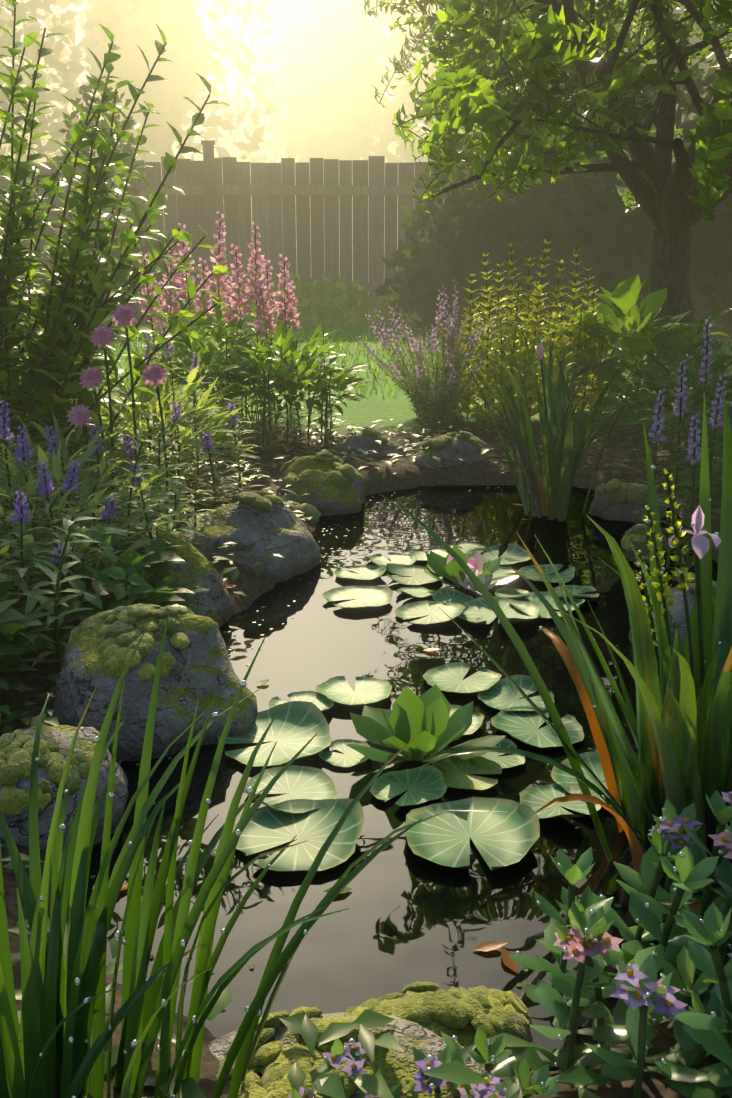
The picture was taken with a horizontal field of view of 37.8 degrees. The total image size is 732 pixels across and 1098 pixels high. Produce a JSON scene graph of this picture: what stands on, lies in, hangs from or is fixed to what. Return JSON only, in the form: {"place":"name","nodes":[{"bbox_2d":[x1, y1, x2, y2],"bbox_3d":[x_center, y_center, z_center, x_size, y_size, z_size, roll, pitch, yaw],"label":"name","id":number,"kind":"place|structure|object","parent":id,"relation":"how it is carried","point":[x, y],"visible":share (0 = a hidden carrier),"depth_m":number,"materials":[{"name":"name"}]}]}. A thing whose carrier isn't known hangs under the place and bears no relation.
{"place":"outdoors","nodes":[
{"label":"outdoors","id":0,"kind":"place"},
{"bbox_2d":[0,0,583,223],"label":"sky","id":1,"kind":"structure","parent":0,"point":[231,85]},
{"bbox_2d":[0,431,719,1094],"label":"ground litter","id":2,"kind":"object","parent":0,"point":[246,567],"visible":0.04,"depth_m":3.24,"materials":[{"name":"brown plant"}]},
{"bbox_2d":[0,224,731,1097],"bbox_3d":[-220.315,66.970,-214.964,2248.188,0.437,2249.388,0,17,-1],"label":"ground","id":3,"kind":"structure","parent":0,"point":[396,408],"depth_m":4.53,"materials":[{"name":"green plant"}]},
{"bbox_2d":[0,725,128,853],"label":"rock","id":4,"kind":"object","parent":3,"relation":"on","point":[17,745],"visible":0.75,"depth_m":1.86,"materials":[{"name":"grey stone"}]},
{"bbox_2d":[0,518,186,705],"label":"plant","id":5,"kind":"object","parent":3,"relation":"on","point":[118,585],"visible":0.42,"depth_m":2.58,"materials":[{"name":"green plant"}]},
{"bbox_2d":[0,78,200,326],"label":"shrub","id":6,"kind":"object","parent":3,"relation":"on","point":[127,148],"visible":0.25,"depth_m":10.43,"materials":[{"name":"green plant"}]},
{"bbox_2d":[0,524,209,690],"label":"plant","id":7,"kind":"object","parent":3,"relation":"on","point":[157,552],"visible":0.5,"depth_m":2.60,"materials":[{"name":"green plant"}]},
{"bbox_2d":[0,414,219,666],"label":"salvia","id":8,"kind":"object","parent":3,"relation":"on","point":[57,619],"visible":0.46,"depth_m":2.86,"materials":[{"name":"green plant"}]},
{"bbox_2d":[0,0,229,508],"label":"shrub","id":9,"kind":"object","parent":3,"relation":"on","point":[50,368],"visible":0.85,"depth_m":3.59,"materials":[{"name":"green plant"}]},
{"bbox_2d":[66,304,183,542],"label":"flowers","id":10,"kind":"object","parent":3,"relation":"on","point":[125,315],"visible":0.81,"depth_m":3.30,"materials":[{"name":"plant"}]},
{"bbox_2d":[0,354,260,615],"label":"leafy plants","id":11,"kind":"object","parent":3,"relation":"on","point":[190,412],"visible":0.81,"depth_m":3.34,"materials":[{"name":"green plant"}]},
{"bbox_2d":[0,324,268,630],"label":"salvia","id":12,"kind":"object","parent":3,"relation":"on","point":[45,490],"visible":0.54,"depth_m":3.16,"materials":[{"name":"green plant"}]},
{"bbox_2d":[79,358,190,479],"bbox_3d":[-1.181,-0.554,4.505,0.962,0.492,0.795,0,17,-1],"label":"leafy plant","id":13,"kind":"object","parent":3,"relation":"on","point":[153,437],"visible":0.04,"depth_m":4.58,"materials":[{"name":"green plant"}]},
{"bbox_2d":[0,0,279,253],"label":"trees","id":14,"kind":"object","parent":3,"relation":"on","point":[130,25],"visible":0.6,"depth_m":23.68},
{"bbox_2d":[53,603,257,760],"bbox_3d":[-0.478,0.284,2.360,0.443,0.341,0.396,-5,18,-17],"label":"rock","id":15,"kind":"object","parent":3,"relation":"on","point":[196,664],"visible":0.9,"depth_m":2.25,"materials":[{"name":"grey stone"}]},
{"bbox_2d":[109,527,230,626],"bbox_3d":[-0.568,0.093,2.988,0.383,0.322,0.298,3,17,10],"label":"rock","id":16,"kind":"object","parent":3,"relation":"on","point":[214,601],"visible":0.25,"depth_m":2.91,"materials":[{"name":"grey stone"}]},
{"bbox_2d":[138,211,301,420],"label":"pink flowers","id":17,"kind":"object","parent":3,"relation":"on","point":[285,312],"visible":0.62,"depth_m":5.46,"materials":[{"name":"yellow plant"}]},
{"bbox_2d":[0,140,500,316],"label":"fence","id":18,"kind":"object","parent":3,"relation":"on","point":[325,205],"visible":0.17,"depth_m":11.40,"materials":[{"name":"brown wood"}]},
{"bbox_2d":[0,614,501,1097],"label":"reeds","id":19,"kind":"object","parent":3,"relation":"on","point":[56,1012],"visible":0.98,"depth_m":1.23,"materials":[{"name":"green plant"}]},
{"bbox_2d":[182,491,320,582],"bbox_3d":[-0.399,-0.027,3.403,0.520,0.311,0.377,-9,19,-28],"label":"rock","id":20,"kind":"object","parent":3,"relation":"on","point":[262,523],"visible":0.69,"depth_m":3.33,"materials":[{"name":"grey stone"}]},
{"bbox_2d":[133,301,370,420],"bbox_3d":[-0.564,-0.908,5.056,1.282,0.490,0.812,14,22,38],"label":"leafy plant","id":21,"kind":"object","parent":3,"relation":"on","point":[244,359],"visible":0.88,"depth_m":4.95,"materials":[{"name":"green plant"}]},
{"bbox_2d":[198,390,311,451],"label":"leafy plant","id":22,"kind":"object","parent":3,"relation":"on","point":[259,442],"visible":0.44,"depth_m":4.88,"materials":[{"name":"green plant"}]},
{"bbox_2d":[206,331,347,450],"bbox_3d":[-0.409,-0.740,5.003,0.666,0.555,0.644,0,17,-1],"label":"leafy plant","id":23,"kind":"object","parent":3,"relation":"on","point":[326,422],"visible":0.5,"depth_m":4.97,"materials":[{"name":"green plant"}]},
{"bbox_2d":[157,264,421,325],"bbox_3d":[-0.728,-2.507,10.929,3.056,0.806,0.954,0,17,-1],"label":"bush","id":24,"kind":"object","parent":3,"relation":"on","point":[341,306],"visible":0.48,"depth_m":10.85,"materials":[{"name":"green plant"}]},
{"bbox_2d":[292,503,320,522],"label":"rock","id":25,"kind":"object","parent":3,"relation":"on","point":[308,510],"visible":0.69,"depth_m":3.93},
{"bbox_2d":[278,450,364,515],"bbox_3d":[-0.178,-0.244,4.175,0.365,0.273,0.362,-2,17,-6],"label":"rock","id":26,"kind":"object","parent":3,"relation":"on","point":[333,484],"visible":0.88,"depth_m":4.06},
{"bbox_2d":[209,1006,494,1097],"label":"rock","id":27,"kind":"object","parent":3,"relation":"on","point":[281,1049],"visible":0.48,"depth_m":1.31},
{"bbox_2d":[0,413,731,1097],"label":"ground cover","id":28,"kind":"object","parent":3,"relation":"on","point":[328,1083],"visible":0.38,"depth_m":1.33,"materials":[{"name":"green plant"}]},
{"bbox_2d":[332,428,407,456],"bbox_3d":[0.003,-0.431,4.831,0.381,0.237,0.251,0,17,-1],"label":"rock","id":29,"kind":"object","parent":3,"relation":"on","point":[366,439],"visible":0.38,"depth_m":4.76,"materials":[{"name":"grey stone"}]},
{"bbox_2d":[203,0,549,248],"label":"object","id":30,"kind":"object","parent":3,"relation":"on","point":[331,70],"visible":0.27,"depth_m":39.10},
{"bbox_2d":[289,1026,558,1097],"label":"flowering plant","id":31,"kind":"object","parent":3,"relation":"on","point":[506,1066],"visible":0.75,"depth_m":1.27,"materials":[{"name":"green plant"}]},
{"bbox_2d":[356,280,516,421],"bbox_3d":[0.366,-1.002,5.513,0.841,0.759,0.896,0,17,-1],"label":"lavender","id":32,"kind":"object","parent":3,"relation":"on","point":[438,400],"visible":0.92,"depth_m":5.50,"materials":[{"name":"purple plant"}]},
{"bbox_2d":[414,431,484,468],"bbox_3d":[0.358,-0.391,4.690,0.376,0.253,0.241,-7,18,-23],"label":"rock","id":33,"kind":"object","parent":3,"relation":"on","point":[449,449],"visible":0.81,"depth_m":4.62,"materials":[{"name":"grey stone"}]},
{"bbox_2d":[450,238,613,427],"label":"yellow spires","id":34,"kind":"object","parent":3,"relation":"on","point":[517,346],"visible":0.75,"depth_m":5.38,"materials":[{"name":"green plant"}]},
{"bbox_2d":[363,0,731,388],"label":"tree","id":35,"kind":"object","parent":3,"relation":"on","point":[558,46],"visible":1,"depth_m":4.97,"materials":[{"name":"green plant"}]},
{"bbox_2d":[373,60,731,337],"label":"hedge","id":36,"kind":"object","parent":3,"relation":"on","point":[598,225],"visible":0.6,"depth_m":9.52,"materials":[{"name":"green plant"}]},
{"bbox_2d":[379,390,731,895],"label":"iris","id":37,"kind":"object","parent":3,"relation":"on","point":[685,690],"visible":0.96,"depth_m":1.73,"materials":[{"name":"green plant"}]},
{"bbox_2d":[487,0,731,121],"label":"trees","id":38,"kind":"object","parent":3,"relation":"on","point":[692,41],"depth_m":22.21,"materials":[{"name":"green plant"}]},
{"bbox_2d":[508,790,731,1097],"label":"flowering plant","id":39,"kind":"object","parent":3,"relation":"on","point":[688,939],"visible":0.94,"depth_m":1.32,"materials":[{"name":"green plant"}]},
{"bbox_2d":[528,274,731,386],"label":"hosta","id":40,"kind":"object","parent":3,"relation":"on","point":[638,325],"visible":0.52,"depth_m":5.63,"materials":[{"name":"green plant"}]},
{"bbox_2d":[561,328,729,421],"bbox_3d":[1.507,-0.966,5.830,1.194,0.503,0.892,0,17,-1],"label":"leafy plant","id":41,"kind":"object","parent":3,"relation":"on","point":[622,355],"visible":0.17,"depth_m":5.69,"materials":[{"name":"green plant"}]},
{"bbox_2d":[600,334,731,533],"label":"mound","id":42,"kind":"object","parent":3,"relation":"on","point":[668,383],"visible":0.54,"depth_m":4.54,"materials":[{"name":"green plant"}]},
{"bbox_2d":[624,315,731,590],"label":"salvia","id":43,"kind":"object","parent":3,"relation":"on","point":[695,451],"visible":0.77,"depth_m":3.12,"materials":[{"name":"purple plant"}]},
{"bbox_2d":[687,354,731,445],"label":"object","id":44,"kind":"object","parent":3,"relation":"on","point":[721,356],"visible":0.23,"depth_m":4.88,"materials":[{"name":"green plant"}]},
{"bbox_2d":[18,465,731,1097],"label":"dew drops","id":45,"kind":"object","parent":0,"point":[350,1041],"visible":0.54,"depth_m":1.28,"materials":[{"name":"clear liquid"}]},
{"bbox_2d":[19,320,731,400],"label":"lawn grass","id":46,"kind":"structure","parent":0,"point":[127,380],"depth_m":8.52,"materials":[{"name":"green plant"}]},
{"bbox_2d":[64,485,717,1070],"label":"pond water","id":47,"kind":"structure","parent":0,"point":[406,917],"depth_m":2.10,"materials":[{"name":"grey liquid"}]},
{"bbox_2d":[90,487,694,986],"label":"floating leaves","id":48,"kind":"object","parent":47,"relation":"on","point":[506,959],"visible":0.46,"depth_m":1.64,"materials":[{"name":"brown plant"}]},
{"bbox_2d":[346,684,505,763],"bbox_3d":[0.125,0.371,2.211,0.332,0.125,0.271,4,17,12],"label":"lily rosette","id":49,"kind":"object","parent":47,"relation":"on","point":[412,715],"visible":0.96,"depth_m":2.23,"materials":[{"name":"green plant"}]},
{"bbox_2d":[218,662,638,870],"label":"lily pads","id":50,"kind":"object","parent":47,"relation":"on","point":[310,808],"visible":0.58,"depth_m":2.09,"materials":[{"name":"green plant"}]},
{"bbox_2d":[345,981,532,1069],"bbox_3d":[0.082,0.660,1.426,0.291,0.125,0.209,-9,19,-28],"label":"moss","id":51,"kind":"object","parent":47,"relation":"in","point":[462,1014],"visible":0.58,"depth_m":1.41,"materials":[{"name":"green plant"}]},
{"bbox_2d":[322,541,598,624],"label":"lily pads","id":52,"kind":"object","parent":47,"relation":"on","point":[523,606],"visible":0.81,"depth_m":3.17,"materials":[{"name":"green plant"}]},
{"bbox_2d":[424,545,518,587],"bbox_3d":[0.317,0.056,3.259,0.293,0.114,0.264,0,17,-1],"label":"lily rosette","id":53,"kind":"object","parent":47,"relation":"on","point":[450,568],"visible":0.67,"depth_m":3.25,"materials":[{"name":"green plant"}]},
{"bbox_2d":[456,568,499,590],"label":"water lily flower","id":54,"kind":"object","parent":47,"relation":"on","point":[486,581],"visible":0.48,"depth_m":3.16,"materials":[{"name":"white plant"}]},
{"bbox_2d":[465,317,656,521],"bbox_3d":[0.663,-0.478,3.979,0.763,0.753,0.746,10,19,29],"label":"iris","id":55,"kind":"object","parent":47,"relation":"on","point":[549,489],"visible":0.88,"depth_m":3.95,"materials":[{"name":"green plant"}]},
{"bbox_2d":[588,478,665,522],"bbox_3d":[1.001,-0.178,4.055,0.300,0.205,0.248,0,17,-1],"label":"rock","id":56,"kind":"object","parent":47,"relation":"in","point":[614,499],"visible":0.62,"depth_m":3.97,"materials":[{"name":"grey stone"}]},
{"bbox_2d":[621,523,667,562],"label":"rock","id":57,"kind":"object","parent":47,"relation":"in","point":[629,534],"visible":0.38,"depth_m":3.49,"materials":[{"name":"grey stone"}]},
{"bbox_2d":[629,572,716,650],"bbox_3d":[0.834,0.183,2.817,0.281,0.241,0.228,-5,18,-17],"label":"rock","id":58,"kind":"object","parent":47,"relation":"in","point":[676,610],"visible":0.17,"depth_m":2.75,"materials":[{"name":"grey stone"}]}
]}

